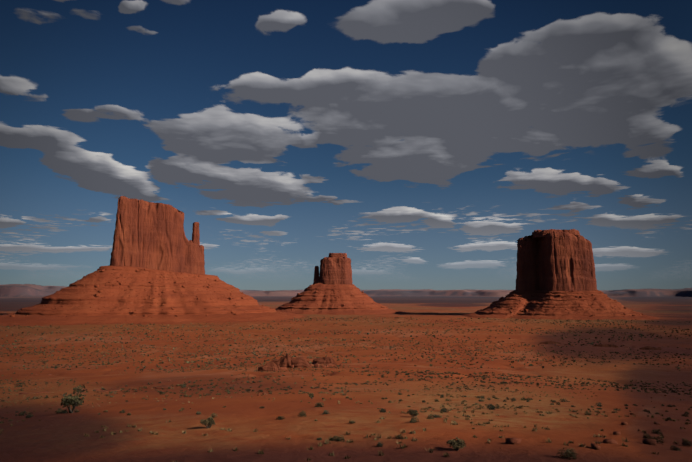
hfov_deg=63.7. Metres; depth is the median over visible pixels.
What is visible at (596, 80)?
cloud
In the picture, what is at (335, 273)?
mitten
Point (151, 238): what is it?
mitten
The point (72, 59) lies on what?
sky
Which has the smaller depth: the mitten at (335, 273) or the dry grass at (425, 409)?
the dry grass at (425, 409)
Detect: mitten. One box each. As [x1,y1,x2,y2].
[0,196,308,326]
[276,253,406,314]
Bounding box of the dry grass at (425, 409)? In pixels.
[0,371,689,461]
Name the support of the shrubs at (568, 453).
on the ground at (51, 435)
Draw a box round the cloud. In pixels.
[0,0,691,269]
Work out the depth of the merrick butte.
2273.75 m
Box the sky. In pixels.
[0,0,691,290]
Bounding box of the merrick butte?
[461,229,658,319]
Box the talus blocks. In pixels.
[10,268,642,316]
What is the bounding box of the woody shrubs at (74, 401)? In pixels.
[0,332,627,450]
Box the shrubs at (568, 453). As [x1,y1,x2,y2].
[0,316,691,459]
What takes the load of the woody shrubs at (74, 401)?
on the ground at (51, 435)
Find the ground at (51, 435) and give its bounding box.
[0,284,691,461]
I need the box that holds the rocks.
[21,372,666,449]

